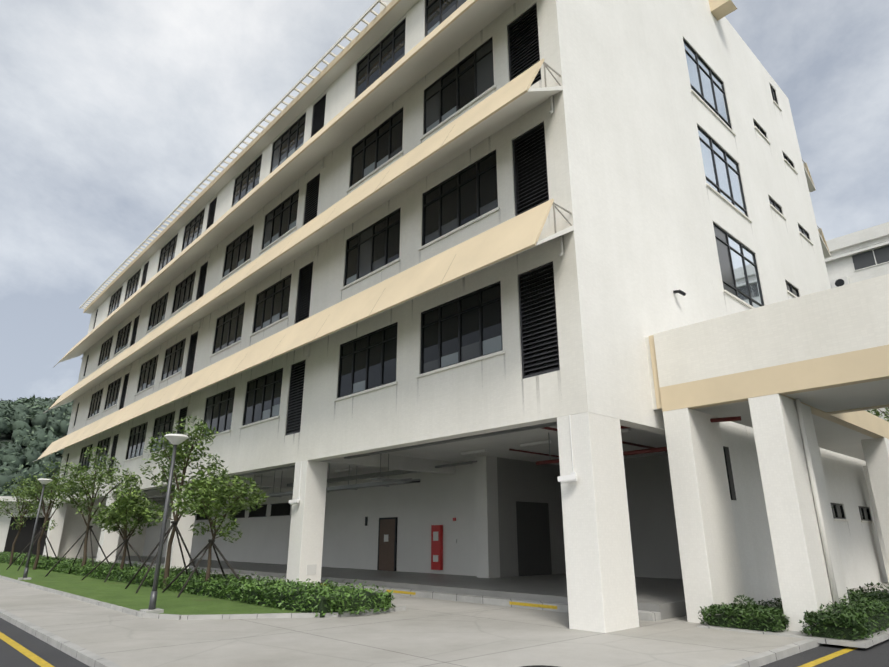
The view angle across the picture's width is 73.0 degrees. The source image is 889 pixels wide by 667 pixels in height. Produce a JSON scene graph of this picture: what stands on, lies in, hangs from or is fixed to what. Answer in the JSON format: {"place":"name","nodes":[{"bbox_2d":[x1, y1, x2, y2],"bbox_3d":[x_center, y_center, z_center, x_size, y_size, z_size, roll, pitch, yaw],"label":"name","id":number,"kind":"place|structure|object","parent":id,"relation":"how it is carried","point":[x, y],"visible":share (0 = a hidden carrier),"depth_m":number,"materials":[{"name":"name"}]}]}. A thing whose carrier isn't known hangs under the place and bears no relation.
{"place":"outdoors","nodes":[
{"label":"outdoors","id":0,"kind":"place"},
{"bbox_2d":[4,517,49,554],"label":"building opening","id":1,"kind":"object","parent":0,"point":[24,538],"visible":0.07,"depth_m":51.96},
{"bbox_2d":[0,398,72,495],"bbox_3d":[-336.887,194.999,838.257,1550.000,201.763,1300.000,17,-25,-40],"label":"hill terrain","id":2,"kind":"structure","parent":0,"point":[5,438],"depth_m":320.25,"materials":[{"name":"green plant"}]},
{"bbox_2d":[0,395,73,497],"bbox_3d":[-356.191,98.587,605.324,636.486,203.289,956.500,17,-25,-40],"label":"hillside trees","id":3,"kind":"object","parent":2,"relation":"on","point":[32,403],"depth_m":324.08,"materials":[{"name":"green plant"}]},
{"bbox_2d":[164,434,188,444],"bbox_3d":[-6.620,2.628,14.823,0.580,0.230,0.580,17,-25,-40],"label":"street lamp head","id":4,"kind":"object","parent":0,"point":[175,439],"visible":0.96,"depth_m":14.68},
{"bbox_2d":[75,22,501,467],"bbox_3d":[-13.587,-0.110,31.814,0.010,12.113,44.050,17,-25,-40],"label":"window glass","id":5,"kind":"object","parent":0,"point":[494,344],"visible":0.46,"depth_m":21.17,"materials":[{"name":"black glass"}]},
{"bbox_2d":[142,456,499,577],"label":"ground floor inner walls","id":6,"kind":"structure","parent":0,"point":[466,496],"depth_m":26.59,"materials":[{"name":"white paint"}]},
{"bbox_2d":[379,519,394,570],"bbox_3d":[-2.537,9.378,26.684,0.060,2.150,1.100,17,-25,-40],"label":"door","id":7,"kind":"structure","parent":6,"relation":"in","point":[386,553],"depth_m":26.64,"materials":[{"name":"brown wood"}]},
{"bbox_2d":[431,518,455,569],"bbox_3d":[-0.043,8.434,24.103,0.140,1.970,1.320,17,-25,-40],"label":"hydrant cabinet","id":8,"kind":"object","parent":6,"relation":"on","point":[436,547],"visible":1,"depth_m":24.23,"materials":[{"name":"red metal"}]},
{"bbox_2d":[81,425,667,504],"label":"ceiling","id":9,"kind":"structure","parent":0,"point":[427,459],"depth_m":22.14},
{"bbox_2d":[93,421,556,509],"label":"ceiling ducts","id":10,"kind":"object","parent":9,"relation":"hanging from","point":[385,482],"visible":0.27,"depth_m":22.80,"materials":[{"name":"silver metal"}]},
{"bbox_2d":[231,429,629,485],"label":"ceiling light battens","id":11,"kind":"object","parent":9,"relation":"attached to","point":[527,444],"visible":0.21,"depth_m":19.74,"materials":[{"name":"white"}]},
{"bbox_2d":[509,416,740,464],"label":"fire pipes","id":12,"kind":"object","parent":9,"relation":"hanging from","point":[662,449],"visible":0.38,"depth_m":15.62,"materials":[{"name":"red metal"}]},
{"bbox_2d":[80,556,686,619],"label":"corridor floor","id":13,"kind":"structure","parent":0,"point":[665,597],"depth_m":19.27,"materials":[{"name":"grey concrete"}]},
{"bbox_2d":[497,454,682,578],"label":"undercroft recess walls","id":14,"kind":"structure","parent":13,"relation":"on","point":[654,540],"depth_m":22.64,"materials":[{"name":"grey paint"}]},
{"bbox_2d":[516,501,551,575],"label":"undercroft doorways","id":15,"kind":"object","parent":14,"relation":"in","point":[533,542],"visible":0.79,"depth_m":23.41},
{"bbox_2d":[75,0,735,469],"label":"window glass","id":16,"kind":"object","parent":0,"point":[483,84],"depth_m":19.59,"materials":[{"name":"black glass"}]},
{"bbox_2d":[0,566,888,666],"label":"pavement","id":17,"kind":"structure","parent":0,"point":[424,632],"depth_m":10.39,"materials":[{"name":"concrete"}]},
{"bbox_2d":[0,562,304,614],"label":"lawn bed","id":18,"kind":"object","parent":17,"relation":"on","point":[119,594],"visible":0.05,"depth_m":17.67,"materials":[{"name":"green plant"}]},
{"bbox_2d":[0,476,56,564],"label":"tree","id":19,"kind":"object","parent":18,"relation":"on","point":[18,497],"depth_m":39.14,"materials":[{"name":"green plant"}]},
{"bbox_2d":[6,528,57,570],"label":"tree stakes","id":20,"kind":"object","parent":18,"relation":"on","point":[40,531],"visible":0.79,"depth_m":32.63,"materials":[{"name":"brown wood"}]},
{"bbox_2d":[23,484,44,577],"bbox_3d":[-17.120,8.208,25.112,0.150,3.750,0.150,17,-25,-40],"label":"lamp post","id":21,"kind":"object","parent":18,"relation":"on","point":[25,574],"visible":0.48,"depth_m":24.98,"materials":[{"name":"grey metal"}]},
{"bbox_2d":[38,478,52,484],"bbox_3d":[-17.120,6.353,25.744,0.580,0.230,0.580,17,-25,-40],"label":"street lamp head","id":22,"kind":"object","parent":21,"relation":"on","point":[44,481],"visible":0.96,"depth_m":25.60},
{"bbox_2d":[20,461,79,569],"bbox_3d":[-22.061,10.011,33.380,3.353,5.784,3.300,17,-25,-40],"label":"tree","id":23,"kind":"object","parent":18,"relation":"on","point":[55,482],"depth_m":33.21,"materials":[{"name":"green plant"}]},
{"bbox_2d":[45,526,109,576],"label":"tree stakes","id":24,"kind":"object","parent":18,"relation":"on","point":[90,528],"visible":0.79,"depth_m":27.87,"materials":[{"name":"brown wood"}]},
{"bbox_2d":[50,446,136,570],"bbox_3d":[-16.649,8.233,28.245,3.437,5.832,3.348,17,-25,-40],"label":"tree","id":25,"kind":"object","parent":18,"relation":"on","point":[89,478],"depth_m":28.14,"materials":[{"name":"green plant"}]},
{"bbox_2d":[81,539,148,581],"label":"tree stakes","id":26,"kind":"object","parent":18,"relation":"on","point":[128,543],"visible":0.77,"depth_m":24.61,"materials":[{"name":"brown wood"}]},
{"bbox_2d":[90,474,162,571],"bbox_3d":[-13.303,8.010,25.204,2.893,4.286,2.858,17,-25,-40],"label":"tree","id":27,"kind":"object","parent":18,"relation":"on","point":[133,507],"depth_m":24.93,"materials":[{"name":"green plant"}]},
{"bbox_2d":[140,608,163,612],"bbox_3d":[-6.620,6.296,13.572,0.400,0.120,0.400,17,-25,-40],"label":"lamp post base","id":28,"kind":"object","parent":18,"relation":"on","point":[157,610],"visible":0.62,"depth_m":13.49,"materials":[{"name":"white concrete"}]},
{"bbox_2d":[148,445,176,609],"bbox_3d":[-6.620,4.484,14.191,0.150,3.750,0.150,17,-25,-40],"label":"lamp post","id":29,"kind":"object","parent":18,"relation":"on","point":[153,599],"visible":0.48,"depth_m":14.05,"materials":[{"name":"grey metal"}]},
{"bbox_2d":[125,521,199,592],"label":"tree stakes","id":30,"kind":"object","parent":18,"relation":"on","point":[166,535],"visible":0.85,"depth_m":20.10,"materials":[{"name":"brown wood"}]},
{"bbox_2d":[139,414,228,589],"bbox_3d":[-8.980,5.686,20.741,3.134,5.811,3.226,17,-25,-40],"label":"tree","id":31,"kind":"object","parent":18,"relation":"on","point":[180,457],"depth_m":20.83,"materials":[{"name":"green plant"}]},
{"bbox_2d":[0,551,394,617],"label":"hedge","id":32,"kind":"object","parent":18,"relation":"on","point":[251,587],"depth_m":16.41,"materials":[{"name":"green plant"}]},
{"bbox_2d":[162,539,240,597],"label":"tree stakes","id":33,"kind":"object","parent":18,"relation":"on","point":[206,547],"visible":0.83,"depth_m":18.66,"materials":[{"name":"brown wood"}]},
{"bbox_2d":[170,466,269,581],"bbox_3d":[-7.275,6.106,19.017,2.989,3.907,3.153,17,-25,-40],"label":"tree","id":34,"kind":"object","parent":18,"relation":"on","point":[196,504],"depth_m":18.88,"materials":[{"name":"green plant"}]},
{"bbox_2d":[0,575,405,619],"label":"lawn edging","id":35,"kind":"object","parent":17,"relation":"on","point":[185,617],"visible":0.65,"depth_m":13.20,"materials":[{"name":"concrete"}]},
{"bbox_2d":[87,560,660,620],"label":"curb","id":36,"kind":"structure","parent":17,"relation":"on","point":[642,615],"depth_m":16.25,"materials":[{"name":"stone"}]},
{"bbox_2d":[321,583,556,608],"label":"step warning stripes","id":37,"kind":"object","parent":36,"relation":"attached to","point":[510,602],"visible":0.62,"depth_m":15.01,"materials":[{"name":"yellow paint"}]},
{"bbox_2d":[43,394,888,632],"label":"columns","id":38,"kind":"structure","parent":17,"relation":"on","point":[601,588],"depth_m":12.36,"materials":[{"name":"concrete"}]},
{"bbox_2d":[289,461,301,504],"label":"cctv column","id":39,"kind":"structure","parent":38,"relation":"attached to","point":[294,501],"depth_m":19.68,"materials":[{"name":"white plastic"}]},
{"bbox_2d":[557,415,576,483],"bbox_3d":[2.507,2.364,12.353,0.202,1.404,0.389,26,-32,-52],"label":"cctv","id":40,"kind":"object","parent":38,"relation":"attached to","point":[572,477],"visible":0.98,"depth_m":12.12,"materials":[{"name":"white plastic"}]},
{"bbox_2d":[521,665,557,666],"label":"manhole cover","id":41,"kind":"object","parent":17,"relation":"on","point":[539,666],"visible":0.91,"depth_m":8.08,"materials":[{"name":"metal"}]},
{"bbox_2d":[697,590,888,647],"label":"curb","id":42,"kind":"structure","parent":17,"relation":"on","point":[870,641],"depth_m":10.45,"materials":[{"name":"concrete"}]},
{"bbox_2d":[698,582,888,640],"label":"planting","id":43,"kind":"object","parent":42,"relation":"on","point":[861,608],"depth_m":11.11,"materials":[{"name":"green plant"}]},
{"bbox_2d":[0,618,888,666],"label":"road asphalt","id":44,"kind":"structure","parent":0,"point":[876,655],"depth_m":9.43,"materials":[{"name":"black asphalt"}]},
{"bbox_2d":[0,632,857,666],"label":"yellow road line","id":45,"kind":"object","parent":44,"relation":"on","point":[38,660],"depth_m":9.49,"materials":[{"name":"paint"}]},
{"bbox_2d":[0,0,888,401],"label":"sky","id":46,"kind":"structure","parent":0,"point":[112,112],"materials":[{"name":"grey"}]},
{"label":"ground surface","id":47,"kind":"structure","parent":0,"visible":0},
{"bbox_2d":[0,496,53,552],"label":"building","id":48,"kind":"structure","parent":47,"relation":"on","point":[5,520],"depth_m":51.30,"materials":[{"name":"white"}]},
{"bbox_2d":[0,608,823,666],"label":"kerb","id":49,"kind":"structure","parent":47,"relation":"on","point":[83,655],"depth_m":9.48,"materials":[{"name":"concrete"}]},
{"bbox_2d":[47,0,888,559],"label":"block walls","id":50,"kind":"structure","parent":47,"relation":"on","point":[415,404],"depth_m":17.77,"materials":[{"name":"white paint"}]},
{"bbox_2d":[33,62,822,461],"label":"canopy brackets","id":51,"kind":"object","parent":50,"relation":"attached to","point":[547,66],"visible":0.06,"depth_m":14.44,"materials":[{"name":"white metal"}]},
{"bbox_2d":[43,0,888,503],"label":"ledge undersides","id":52,"kind":"object","parent":50,"relation":"attached to","point":[473,20],"visible":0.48,"depth_m":20.84,"materials":[{"name":"white paint"}]},
{"bbox_2d":[79,0,386,308],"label":"roof pergola","id":53,"kind":"object","parent":52,"relation":"on","point":[345,34],"visible":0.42,"depth_m":29.28,"materials":[{"name":"white metal"}]},
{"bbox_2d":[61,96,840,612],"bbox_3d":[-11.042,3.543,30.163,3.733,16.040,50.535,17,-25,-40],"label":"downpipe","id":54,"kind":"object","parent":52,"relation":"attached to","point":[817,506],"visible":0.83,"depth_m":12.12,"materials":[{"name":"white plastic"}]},
{"bbox_2d":[37,0,888,459],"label":"beige panels","id":55,"kind":"object","parent":52,"relation":"on","point":[507,238],"visible":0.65,"depth_m":16.88,"materials":[{"name":"paint"}]},
{"bbox_2d":[47,14,455,453],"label":"canopy panel joints","id":56,"kind":"object","parent":55,"relation":"on","point":[285,246],"visible":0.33,"depth_m":20.72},
{"bbox_2d":[64,0,870,570],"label":"window frames","id":57,"kind":"structure","parent":50,"relation":"in","point":[726,450],"depth_m":22.24,"materials":[{"name":"black metal"}]},
{"bbox_2d":[107,3,559,477],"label":"louvres","id":58,"kind":"object","parent":57,"relation":"attached to","point":[319,108],"visible":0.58,"depth_m":16.25,"materials":[{"name":"grey metal"}]},
{"bbox_2d":[110,10,558,519],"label":"louver recesses","id":59,"kind":"object","parent":57,"relation":"attached to","point":[280,509],"visible":0.04,"depth_m":15.56,"materials":[{"name":"black"}]},
{"bbox_2d":[66,0,869,519],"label":"window glass","id":60,"kind":"object","parent":57,"relation":"in","point":[492,310],"visible":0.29,"depth_m":20.63,"materials":[{"name":"black glass"}]},
{"bbox_2d":[683,41,762,307],"bbox_3d":[10.178,-4.000,21.411,3.490,14.120,0.010,17,-25,-40],"label":"window glass","id":61,"kind":"object","parent":57,"relation":"in","point":[737,258],"depth_m":22.07,"materials":[{"name":"glass"}]},
{"bbox_2d":[91,7,861,522],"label":"sill dirt streaks","id":62,"kind":"object","parent":50,"relation":"on","point":[499,211],"visible":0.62,"depth_m":20.45,"materials":[{"name":"grey"}]},
{"bbox_2d":[556,0,887,605],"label":"block wall","id":63,"kind":"structure","parent":50,"relation":"attached to","point":[648,210],"depth_m":17.83,"materials":[{"name":"white paint"}]},
{"bbox_2d":[673,290,685,295],"bbox_3d":[6.429,-1.107,16.457,0.250,0.174,0.253,12,-22,-31],"label":"wall spout","id":64,"kind":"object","parent":63,"relation":"attached to","point":[681,292],"depth_m":16.38,"materials":[{"name":"grey"}]},
{"bbox_2d":[825,222,888,420],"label":"neighbour block","id":65,"kind":"structure","parent":47,"relation":"on","point":[839,263],"depth_m":43.21,"materials":[{"name":"white paint"}]},
{"bbox_2d":[831,276,849,287],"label":"ac unit","id":66,"kind":"object","parent":65,"relation":"attached to","point":[845,279],"visible":0.29,"depth_m":43.25,"materials":[{"name":"white"}]},
{"bbox_2d":[835,279,843,286],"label":"wall vent","id":67,"kind":"object","parent":66,"relation":"attached to","point":[839,282],"visible":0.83,"depth_m":43.27,"materials":[{"name":"grey"}]},
{"bbox_2d":[851,241,888,269],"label":"neighbour windows","id":68,"kind":"structure","parent":65,"relation":"in","point":[865,259],"depth_m":42.58,"materials":[{"name":"grey glass"}]},
{"bbox_2d":[854,245,888,270],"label":"neighbour window frames","id":69,"kind":"structure","parent":65,"relation":"in","point":[873,265],"depth_m":42.41,"materials":[{"name":"white metal"}]},
{"bbox_2d":[867,407,888,421],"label":"tree","id":70,"kind":"object","parent":47,"relation":"on","point":[877,414],"depth_m":32.93,"materials":[{"name":"green plant"}]}
]}

